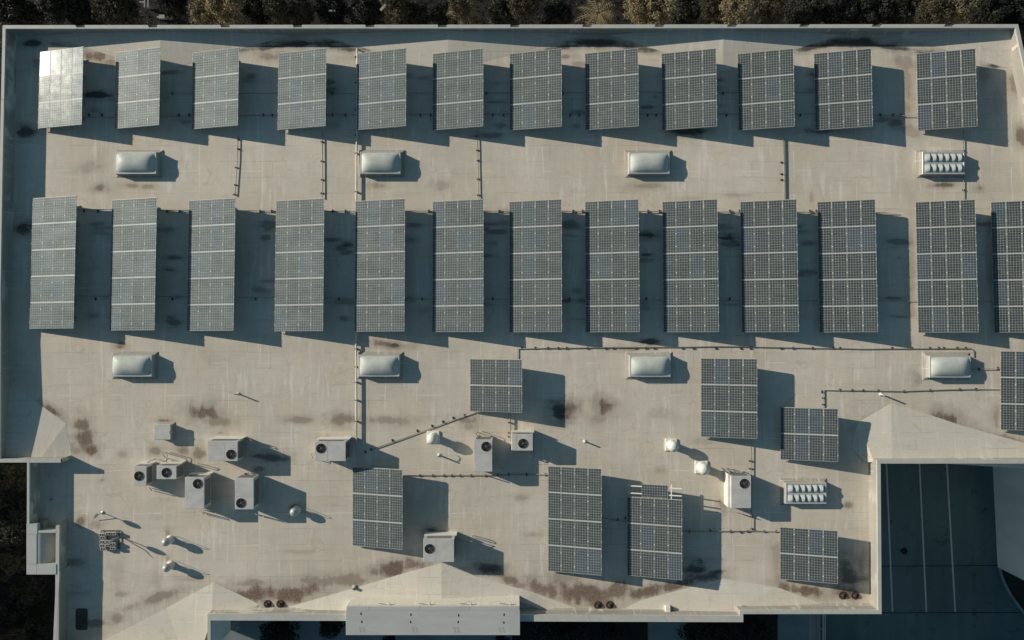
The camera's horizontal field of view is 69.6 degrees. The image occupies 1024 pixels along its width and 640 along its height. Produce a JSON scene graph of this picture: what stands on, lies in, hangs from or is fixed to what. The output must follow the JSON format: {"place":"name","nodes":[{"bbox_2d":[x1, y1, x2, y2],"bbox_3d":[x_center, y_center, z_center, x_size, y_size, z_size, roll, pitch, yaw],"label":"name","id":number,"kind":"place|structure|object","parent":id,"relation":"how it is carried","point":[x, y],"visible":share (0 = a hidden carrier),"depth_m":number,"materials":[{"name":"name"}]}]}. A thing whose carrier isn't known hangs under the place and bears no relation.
{"place":"outdoors","nodes":[
{"label":"outdoors","id":0,"kind":"place"},
{"bbox_2d":[0,0,1023,639],"bbox_3d":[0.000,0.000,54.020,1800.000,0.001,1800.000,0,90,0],"label":"ground","id":1,"kind":"structure","parent":0,"point":[480,10],"depth_m":54.02,"materials":[{"name":"black plant"}]},
{"bbox_2d":[0,522,25,554],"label":"tree","id":2,"kind":"object","parent":1,"relation":"on","point":[14,538],"visible":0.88,"depth_m":52.17,"materials":[{"name":"green plant"}]},
{"bbox_2d":[0,547,25,581],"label":"tree","id":3,"kind":"object","parent":1,"relation":"on","point":[10,564],"visible":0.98,"depth_m":51.45,"materials":[{"name":"green plant"}]},
{"bbox_2d":[0,494,26,528],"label":"tree","id":4,"kind":"object","parent":1,"relation":"on","point":[10,514],"visible":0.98,"depth_m":52.06,"materials":[{"name":"green plant"}]},
{"bbox_2d":[0,463,26,489],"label":"tree","id":5,"kind":"object","parent":1,"relation":"on","point":[8,475],"visible":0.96,"depth_m":50.88,"materials":[{"name":"green plant"}]},
{"bbox_2d":[0,628,32,639],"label":"tree","id":6,"kind":"object","parent":1,"relation":"on","point":[16,634],"visible":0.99,"depth_m":51.15,"materials":[{"name":"green plant"}]},
{"bbox_2d":[0,0,50,25],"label":"tree","id":7,"kind":"object","parent":1,"relation":"on","point":[12,12],"visible":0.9,"depth_m":50.98,"materials":[{"name":"green plant"}]},
{"bbox_2d":[34,0,90,24],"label":"tree","id":8,"kind":"object","parent":1,"relation":"on","point":[61,10],"visible":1,"depth_m":50.39,"materials":[{"name":"green plant"}]},
{"bbox_2d":[66,0,106,25],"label":"tree","id":9,"kind":"object","parent":1,"relation":"on","point":[87,20],"visible":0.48,"depth_m":52.01,"materials":[{"name":"green plant"}]},
{"bbox_2d":[90,0,143,24],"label":"tree","id":10,"kind":"object","parent":1,"relation":"on","point":[113,12],"visible":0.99,"depth_m":49.53,"materials":[{"name":"green plant"}]},
{"bbox_2d":[156,0,193,22],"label":"tree","id":11,"kind":"object","parent":1,"relation":"on","point":[172,8],"visible":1,"depth_m":50.62,"materials":[{"name":"green plant"}]},
{"bbox_2d":[185,0,229,25],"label":"tree","id":12,"kind":"object","parent":1,"relation":"on","point":[199,15],"visible":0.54,"depth_m":48.26,"materials":[{"name":"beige plant"}]},
{"bbox_2d":[204,0,245,25],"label":"tree","id":13,"kind":"object","parent":1,"relation":"on","point":[225,11],"visible":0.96,"depth_m":47.74,"materials":[{"name":"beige plant"}]},
{"bbox_2d":[239,0,270,24],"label":"tree","id":14,"kind":"object","parent":1,"relation":"on","point":[252,11],"visible":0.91,"depth_m":50.80,"materials":[{"name":"green plant"}]},
{"bbox_2d":[262,0,290,24],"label":"tree","id":15,"kind":"object","parent":1,"relation":"on","point":[277,10],"visible":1,"depth_m":48.85,"materials":[{"name":"green plant"}]},
{"bbox_2d":[287,0,315,25],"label":"tree","id":16,"kind":"object","parent":1,"relation":"on","point":[302,12],"visible":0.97,"depth_m":49.52,"materials":[{"name":"green plant"}]},
{"bbox_2d":[312,0,346,24],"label":"tree","id":17,"kind":"object","parent":1,"relation":"on","point":[322,8],"visible":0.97,"depth_m":51.34,"materials":[{"name":"green plant"}]},
{"bbox_2d":[345,0,383,24],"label":"tree","id":18,"kind":"object","parent":1,"relation":"on","point":[365,12],"visible":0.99,"depth_m":51.38,"materials":[{"name":"green plant"}]},
{"bbox_2d":[383,0,412,24],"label":"tree","id":19,"kind":"object","parent":1,"relation":"on","point":[396,10],"visible":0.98,"depth_m":50.32,"materials":[{"name":"green plant"}]},
{"bbox_2d":[406,0,430,24],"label":"tree","id":20,"kind":"object","parent":1,"relation":"on","point":[418,15],"visible":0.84,"depth_m":51.62,"materials":[{"name":"green plant"}]},
{"bbox_2d":[429,0,457,24],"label":"tree","id":21,"kind":"object","parent":1,"relation":"on","point":[438,14],"visible":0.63,"depth_m":51.86,"materials":[{"name":"green plant"}]},
{"bbox_2d":[448,0,470,21],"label":"tree","id":22,"kind":"object","parent":1,"relation":"on","point":[458,7],"visible":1,"depth_m":49.96,"materials":[{"name":"green plant"}]},
{"bbox_2d":[488,0,518,24],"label":"tree","id":23,"kind":"object","parent":1,"relation":"on","point":[502,10],"visible":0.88,"depth_m":50.87,"materials":[{"name":"green plant"}]},
{"bbox_2d":[0,0,1022,639],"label":"undergrowth","id":24,"kind":"object","parent":1,"relation":"on","point":[4,586],"visible":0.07,"depth_m":53.75,"materials":[{"name":"green plant"}]},
{"bbox_2d":[0,24,1023,639],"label":"commercial building","id":25,"kind":"structure","parent":1,"relation":"on","point":[76,422],"depth_m":45.00,"materials":[{"name":"concrete"}]},
{"bbox_2d":[29,195,79,328],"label":"solar array","id":26,"kind":"object","parent":25,"relation":"on","point":[55,223],"visible":1,"depth_m":44.52,"materials":[{"name":"glass"}]},
{"bbox_2d":[38,46,86,128],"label":"solar array","id":27,"kind":"object","parent":25,"relation":"on","point":[61,79],"visible":1,"depth_m":44.95,"materials":[{"name":"glass"}]},
{"bbox_2d":[99,530,150,556],"bbox_3d":[-23.547,13.595,44.425,3.319,1.150,1.317,10,90,0],"label":"antenna mount","id":28,"kind":"object","parent":25,"relation":"on","point":[106,544],"visible":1,"depth_m":44.70,"materials":[{"name":"concrete"}]},
{"bbox_2d":[109,197,157,330],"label":"solar array","id":29,"kind":"object","parent":25,"relation":"on","point":[134,252],"visible":1,"depth_m":44.51,"materials":[{"name":"glass"}]},
{"bbox_2d":[111,351,157,378],"bbox_3d":[-23.035,2.769,44.648,2.899,0.785,1.757,0,90,0],"label":"skylight","id":30,"kind":"object","parent":25,"relation":"on","point":[134,364],"visible":1,"depth_m":44.52,"materials":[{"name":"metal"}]},
{"bbox_2d":[114,47,161,128],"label":"solar array","id":31,"kind":"object","parent":25,"relation":"on","point":[138,78],"visible":1,"depth_m":44.95,"materials":[{"name":"glass"}]},
{"bbox_2d":[115,150,162,177],"bbox_3d":[-23.009,-9.612,45.087,2.952,0.785,1.801,0,90,0],"label":"skylight","id":32,"kind":"object","parent":25,"relation":"on","point":[138,163],"visible":1,"depth_m":44.93,"materials":[{"name":"plastic"}]},
{"bbox_2d":[134,459,155,490],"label":"air conditioner","id":33,"kind":"object","parent":25,"relation":"on","point":[143,473],"visible":1,"depth_m":44.17,"materials":[{"name":"paint"}]},
{"bbox_2d":[154,422,175,439],"bbox_3d":[-21.153,6.776,44.745,1.250,0.550,1.176,0,90,0],"label":"roof hatch","id":34,"kind":"object","parent":25,"relation":"on","point":[164,430],"visible":1,"depth_m":44.50,"materials":[{"name":"paint"}]},
{"bbox_2d":[157,452,198,478],"bbox_3d":[-20.163,8.748,44.438,2.479,1.123,1.600,0,90,0],"label":"air conditioner","id":35,"kind":"object","parent":25,"relation":"on","point":[166,469],"visible":1,"depth_m":44.03,"materials":[{"name":"paint"}]},
{"bbox_2d":[185,472,213,513],"bbox_3d":[-18.801,10.577,44.413,1.407,1.173,2.574,0,90,0],"label":"air conditioner","id":36,"kind":"object","parent":25,"relation":"on","point":[197,490],"visible":1,"depth_m":43.85,"materials":[{"name":"paint"}]},
{"bbox_2d":[186,198,235,330],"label":"solar array","id":37,"kind":"object","parent":25,"relation":"on","point":[211,270],"visible":1,"depth_m":44.51,"materials":[{"name":"glass"}]},
{"bbox_2d":[191,47,239,129],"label":"solar array","id":38,"kind":"object","parent":25,"relation":"on","point":[215,99],"visible":1,"depth_m":44.94,"materials":[{"name":"glass"}]},
{"bbox_2d":[207,436,252,460],"bbox_3d":[-16.903,7.787,44.413,2.534,1.173,1.341,0,90,0],"label":"air conditioner","id":39,"kind":"object","parent":25,"relation":"on","point":[225,448],"visible":1,"depth_m":43.85,"materials":[{"name":"paint"}]},
{"bbox_2d":[235,472,261,516],"bbox_3d":[-15.811,10.624,44.413,1.400,1.173,2.793,0,90,0],"label":"air conditioner","id":40,"kind":"object","parent":25,"relation":"on","point":[246,491],"visible":1,"depth_m":43.85,"materials":[{"name":"paint"}]},
{"bbox_2d":[274,198,324,331],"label":"solar array","id":41,"kind":"object","parent":25,"relation":"on","point":[299,283],"visible":1,"depth_m":44.51,"materials":[{"name":"glass"}]},
{"bbox_2d":[277,48,326,129],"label":"solar array","id":42,"kind":"object","parent":25,"relation":"on","point":[302,85],"visible":1,"depth_m":44.94,"materials":[{"name":"glass"}]},
{"bbox_2d":[311,437,351,460],"bbox_3d":[-11.047,7.804,44.378,2.498,1.243,1.321,0,90,0],"label":"air conditioner","id":43,"kind":"object","parent":25,"relation":"on","point":[332,448],"visible":1,"depth_m":43.78,"materials":[{"name":"paint"}]},
{"bbox_2d":[355,48,358,443],"bbox_3d":[-9.568,-4.636,45.243,0.214,0.948,24.430,0,90,0],"label":"conduit","id":44,"kind":"object","parent":25,"relation":"on","point":[356,348],"visible":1,"depth_m":44.89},
{"bbox_2d":[352,467,402,549],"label":"solar array","id":45,"kind":"object","parent":25,"relation":"on","point":[377,493],"visible":1,"depth_m":44.32,"materials":[{"name":"glass"}]},
{"bbox_2d":[354,198,405,331],"bbox_3d":[-8.004,-3.299,44.638,3.194,1.374,8.045,0,90,0],"label":"solar array","id":46,"kind":"object","parent":25,"relation":"on","point":[380,255],"visible":1,"depth_m":44.51,"materials":[{"name":"glass"}]},
{"bbox_2d":[357,351,403,378],"bbox_3d":[-8.056,2.769,44.648,2.919,0.785,1.757,0,90,0],"label":"skylight","id":47,"kind":"object","parent":25,"relation":"on","point":[380,364],"visible":1,"depth_m":44.51,"materials":[{"name":"plastic"}]},
{"bbox_2d":[356,48,406,130],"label":"solar array","id":48,"kind":"object","parent":25,"relation":"on","point":[379,97],"visible":1,"depth_m":44.94,"materials":[{"name":"glass"}]},
{"bbox_2d":[358,150,404,177],"bbox_3d":[-8.048,-9.612,45.087,2.894,0.785,1.801,0,90,0],"label":"skylight","id":49,"kind":"object","parent":25,"relation":"on","point":[381,163],"visible":1,"depth_m":44.93,"materials":[{"name":"plastic"}]},
{"bbox_2d":[423,532,473,561],"bbox_3d":[-3.778,13.697,44.388,3.035,1.223,1.523,0,90,0],"label":"air conditioner","id":50,"kind":"object","parent":25,"relation":"on","point":[439,546],"visible":1,"depth_m":43.80,"materials":[{"name":"paint"}]},
{"bbox_2d":[432,199,483,331],"bbox_3d":[-3.285,-3.268,44.635,3.193,1.379,8.045,0,90,0],"label":"solar array","id":51,"kind":"object","parent":25,"relation":"on","point":[454,221],"visible":1,"depth_m":44.52,"materials":[{"name":"glass"}]},
{"bbox_2d":[432,48,483,130],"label":"solar array","id":52,"kind":"object","parent":25,"relation":"on","point":[451,90],"visible":1,"depth_m":44.95,"materials":[{"name":"glass"}]},
{"bbox_2d":[77,209,882,212],"bbox_3d":[-2.165,-6.697,45.253,51.661,0.140,0.237,0,90,0],"label":"conduit","id":53,"kind":"object","parent":25,"relation":"on","point":[572,211],"visible":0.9,"depth_m":45.20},
{"bbox_2d":[474,430,492,475],"bbox_3d":[-1.725,8.108,44.413,1.129,1.173,2.903,0,90,0],"label":"air conditioner","id":54,"kind":"object","parent":25,"relation":"on","point":[483,454],"visible":1,"depth_m":43.85,"materials":[{"name":"paint"}]},
{"bbox_2d":[470,359,522,412],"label":"solar array","id":55,"kind":"object","parent":25,"relation":"on","point":[496,385],"visible":1,"depth_m":44.32,"materials":[{"name":"glass"}]},
{"bbox_2d":[82,113,917,117],"bbox_3d":[-1.362,-12.613,45.491,52.995,0.142,0.300,0,90,0],"label":"conduit","id":56,"kind":"object","parent":25,"relation":"on","point":[430,114],"visible":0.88,"depth_m":45.43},
{"bbox_2d":[511,430,534,458],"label":"air conditioner","id":57,"kind":"object","parent":25,"relation":"on","point":[522,440],"visible":1,"depth_m":43.90,"materials":[{"name":"paint"}]},
{"bbox_2d":[509,199,561,332],"bbox_3d":[1.410,-3.260,44.636,3.193,1.376,8.045,0,90,0],"label":"solar array","id":58,"kind":"object","parent":25,"relation":"on","point":[528,266],"visible":1,"depth_m":44.52,"materials":[{"name":"glass"}]},
{"bbox_2d":[509,48,561,130],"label":"solar array","id":59,"kind":"object","parent":25,"relation":"on","point":[530,79],"visible":1,"depth_m":44.94,"materials":[{"name":"glass"}]},
{"bbox_2d":[548,466,601,575],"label":"solar array","id":60,"kind":"object","parent":25,"relation":"on","point":[562,517],"visible":1,"depth_m":44.32,"materials":[{"name":"glass"}]},
{"bbox_2d":[585,48,638,130],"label":"solar array","id":61,"kind":"object","parent":25,"relation":"on","point":[623,104],"visible":1,"depth_m":44.94,"materials":[{"name":"glass"}]},
{"bbox_2d":[585,199,639,332],"bbox_3d":[6.050,-3.260,44.636,3.193,1.376,8.045,0,90,0],"label":"solar array","id":62,"kind":"object","parent":25,"relation":"on","point":[619,305],"visible":1,"depth_m":44.51,"materials":[{"name":"glass"}]},
{"bbox_2d":[624,150,670,177],"bbox_3d":[8.389,-9.602,45.086,2.933,0.785,1.781,0,90,0],"label":"skylight","id":63,"kind":"object","parent":25,"relation":"on","point":[647,163],"visible":1,"depth_m":44.94,"materials":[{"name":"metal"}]},
{"bbox_2d":[626,352,671,378],"bbox_3d":[8.366,2.789,44.648,2.919,0.785,1.757,0,90,0],"label":"skylight","id":64,"kind":"object","parent":25,"relation":"on","point":[648,365],"visible":1,"depth_m":44.48,"materials":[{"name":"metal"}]},
{"bbox_2d":[627,484,681,579],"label":"solar array","id":65,"kind":"object","parent":25,"relation":"on","point":[668,539],"visible":1,"depth_m":44.31,"materials":[{"name":"glass"}]},
{"bbox_2d":[661,48,716,130],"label":"solar array","id":66,"kind":"object","parent":25,"relation":"on","point":[696,105],"visible":1,"depth_m":44.94,"materials":[{"name":"glass"}]},
{"bbox_2d":[662,199,718,332],"bbox_3d":[10.784,-3.260,44.636,3.193,1.376,8.045,0,90,0],"label":"solar array","id":67,"kind":"object","parent":25,"relation":"on","point":[691,244],"visible":1,"depth_m":44.51,"materials":[{"name":"glass"}]},
{"bbox_2d":[701,358,756,438],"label":"solar array","id":68,"kind":"object","parent":25,"relation":"on","point":[728,397],"visible":1,"depth_m":44.32,"materials":[{"name":"glass"}]},
{"bbox_2d":[721,467,750,515],"bbox_3d":[13.545,10.454,44.413,1.570,1.173,3.179,-4,90,0],"label":"air conditioner","id":69,"kind":"object","parent":25,"relation":"on","point":[737,490],"visible":1,"depth_m":43.85,"materials":[{"name":"paint"}]},
{"bbox_2d":[517,346,973,356],"bbox_3d":[14.244,1.971,44.955,27.911,0.090,0.747,0,90,0],"label":"conduit","id":70,"kind":"object","parent":25,"relation":"on","point":[812,348],"visible":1,"depth_m":44.92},
{"bbox_2d":[737,48,794,130],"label":"solar array","id":71,"kind":"object","parent":25,"relation":"on","point":[760,107],"visible":1,"depth_m":44.94,"materials":[{"name":"glass"}]},
{"bbox_2d":[740,199,798,332],"bbox_3d":[15.553,-3.260,44.633,3.193,1.382,8.045,0,90,0],"label":"solar array","id":72,"kind":"object","parent":25,"relation":"on","point":[762,272],"visible":1,"depth_m":44.51,"materials":[{"name":"glass"}]},
{"bbox_2d":[780,478,825,504],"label":"skylight","id":73,"kind":"object","parent":25,"relation":"on","point":[802,491],"visible":1,"depth_m":44.54,"materials":[{"name":"metal"}]},
{"bbox_2d":[780,526,837,583],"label":"solar array","id":74,"kind":"object","parent":25,"relation":"on","point":[822,555],"visible":1,"depth_m":44.32,"materials":[{"name":"glass"}]},
{"bbox_2d":[780,407,837,461],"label":"solar array","id":75,"kind":"object","parent":25,"relation":"on","point":[809,433],"visible":1,"depth_m":44.33,"materials":[{"name":"glass"}]},
{"bbox_2d":[813,48,872,130],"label":"solar array","id":76,"kind":"object","parent":25,"relation":"on","point":[843,94],"visible":1,"depth_m":44.94,"materials":[{"name":"glass"}]},
{"bbox_2d":[817,199,877,332],"bbox_3d":[20.279,-3.252,44.634,3.193,1.379,8.045,0,90,0],"label":"solar array","id":77,"kind":"object","parent":25,"relation":"on","point":[859,272],"visible":1,"depth_m":44.51,"materials":[{"name":"glass"}]},
{"bbox_2d":[915,150,964,177],"bbox_3d":[26.380,-9.602,45.157,3.028,0.644,1.821,0,90,0],"label":"skylight","id":78,"kind":"object","parent":25,"relation":"on","point":[939,163],"visible":1,"depth_m":44.98,"materials":[{"name":"metal"}]},
{"bbox_2d":[922,352,970,379],"bbox_3d":[26.521,2.827,44.648,2.938,0.785,1.757,0,90,0],"label":"skylight","id":79,"kind":"object","parent":25,"relation":"on","point":[946,365],"visible":1,"depth_m":44.52,"materials":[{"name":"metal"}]},
{"bbox_2d":[915,199,978,332],"bbox_3d":[26.287,-3.240,44.635,3.194,1.376,8.045,0,90,0],"label":"solar array","id":80,"kind":"object","parent":25,"relation":"on","point":[939,290],"visible":1,"depth_m":44.51,"materials":[{"name":"glass"}]},
{"bbox_2d":[916,48,977,130],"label":"solar array","id":81,"kind":"object","parent":25,"relation":"on","point":[953,70],"visible":1,"depth_m":44.94,"materials":[{"name":"glass"}]},
{"bbox_2d":[990,201,1023,332],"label":"solar array","id":82,"kind":"object","parent":25,"relation":"on","point":[1008,216],"visible":1,"depth_m":44.71,"materials":[{"name":"glass"}]},
{"bbox_2d":[1000,351,1023,430],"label":"solar array","id":83,"kind":"object","parent":25,"relation":"on","point":[1007,390],"visible":1,"depth_m":44.59,"materials":[{"name":"glass"}]},
{"bbox_2d":[508,0,542,24],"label":"tree","id":84,"kind":"object","parent":1,"relation":"on","point":[524,9],"visible":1,"depth_m":49.62,"materials":[{"name":"green plant"}]},
{"bbox_2d":[539,0,573,24],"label":"tree","id":85,"kind":"object","parent":1,"relation":"on","point":[557,12],"visible":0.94,"depth_m":51.55,"materials":[{"name":"green plant"}]},
{"bbox_2d":[572,0,615,24],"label":"palm tree","id":86,"kind":"object","parent":1,"relation":"on","point":[600,16],"visible":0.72,"depth_m":49.59,"materials":[{"name":"green plant"}]},
{"bbox_2d":[623,0,649,23],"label":"tree","id":87,"kind":"object","parent":1,"relation":"on","point":[635,9],"visible":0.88,"depth_m":47.58,"materials":[{"name":"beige plant"}]},
{"bbox_2d":[640,0,678,24],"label":"tree","id":88,"kind":"object","parent":1,"relation":"on","point":[661,10],"visible":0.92,"depth_m":47.11,"materials":[{"name":"beige plant"}]},
{"bbox_2d":[670,0,700,23],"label":"tree","id":89,"kind":"object","parent":1,"relation":"on","point":[687,12],"visible":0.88,"depth_m":50.95,"materials":[{"name":"green plant"}]},
{"bbox_2d":[699,0,721,23],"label":"tree","id":90,"kind":"object","parent":1,"relation":"on","point":[710,7],"visible":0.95,"depth_m":48.84,"materials":[{"name":"green plant"}]},
{"bbox_2d":[719,0,754,24],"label":"tree","id":91,"kind":"object","parent":1,"relation":"on","point":[736,9],"visible":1,"depth_m":47.59,"materials":[{"name":"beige plant"}]},
{"bbox_2d":[754,0,785,23],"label":"tree","id":92,"kind":"object","parent":1,"relation":"on","point":[769,11],"visible":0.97,"depth_m":48.60,"materials":[{"name":"green plant"}]},
{"bbox_2d":[782,0,825,24],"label":"tree","id":93,"kind":"object","parent":1,"relation":"on","point":[803,12],"visible":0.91,"depth_m":50.30,"materials":[{"name":"green plant"}]},
{"bbox_2d":[819,0,859,23],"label":"tree","id":94,"kind":"object","parent":1,"relation":"on","point":[838,11],"visible":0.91,"depth_m":50.51,"materials":[{"name":"green plant"}]},
{"bbox_2d":[850,0,893,24],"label":"tree","id":95,"kind":"object","parent":1,"relation":"on","point":[871,11],"visible":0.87,"depth_m":50.35,"materials":[{"name":"green plant"}]},
{"bbox_2d":[879,0,924,24],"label":"tree","id":96,"kind":"object","parent":1,"relation":"on","point":[904,12],"visible":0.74,"depth_m":50.31,"materials":[{"name":"green plant"}]},
{"bbox_2d":[820,464,1023,639],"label":"parking lot","id":97,"kind":"structure","parent":1,"relation":"on","point":[973,531],"depth_m":54.00,"materials":[{"name":"asphalt"}]},
{"bbox_2d":[913,0,958,23],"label":"tree","id":98,"kind":"object","parent":1,"relation":"on","point":[936,10],"visible":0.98,"depth_m":48.29,"materials":[{"name":"green plant"}]},
{"bbox_2d":[935,0,980,23],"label":"tree","id":99,"kind":"object","parent":1,"relation":"on","point":[965,8],"visible":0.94,"depth_m":47.77,"materials":[{"name":"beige plant"}]},
{"bbox_2d":[964,0,1013,23],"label":"tree","id":100,"kind":"object","parent":1,"relation":"on","point":[998,10],"visible":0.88,"depth_m":50.60,"materials":[{"name":"green plant"}]},
{"bbox_2d":[1000,0,1023,34],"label":"tree","id":101,"kind":"object","parent":1,"relation":"on","point":[1016,15],"visible":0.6,"depth_m":50.62,"materials":[{"name":"green plant"}]},
{"bbox_2d":[1002,569,1023,609],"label":"planting bed","id":102,"kind":"object","parent":1,"relation":"on","point":[1015,584],"visible":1,"depth_m":53.95,"materials":[{"name":"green plant"}]},
{"bbox_2d":[223,614,808,639],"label":"plaza","id":103,"kind":"structure","parent":0,"point":[793,626],"depth_m":54.00,"materials":[{"name":"concrete"}]},
{"bbox_2d":[259,621,289,639],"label":"shrub","id":104,"kind":"object","parent":103,"relation":"on","point":[269,627],"visible":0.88,"depth_m":52.65,"materials":[{"name":"green plant"}]},
{"bbox_2d":[276,621,300,639],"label":"shrub","id":105,"kind":"object","parent":103,"relation":"on","point":[284,635],"visible":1,"depth_m":52.89,"materials":[{"name":"green plant"}]},
{"bbox_2d":[319,621,345,639],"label":"shrub","id":106,"kind":"object","parent":103,"relation":"on","point":[328,628],"visible":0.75,"depth_m":52.02,"materials":[{"name":"green plant"}]},
{"bbox_2d":[512,621,647,639],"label":"planting bed","id":107,"kind":"object","parent":103,"relation":"on","point":[636,630],"depth_m":53.97,"materials":[{"name":"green plant"}]},
{"bbox_2d":[695,614,777,639],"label":"planting bed","id":108,"kind":"object","parent":103,"relation":"on","point":[772,619],"depth_m":53.97,"materials":[{"name":"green plant"}]},
{"bbox_2d":[676,622,711,639],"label":"shrub","id":109,"kind":"object","parent":108,"relation":"on","point":[702,631],"visible":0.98,"depth_m":52.24,"materials":[{"name":"green plant"}]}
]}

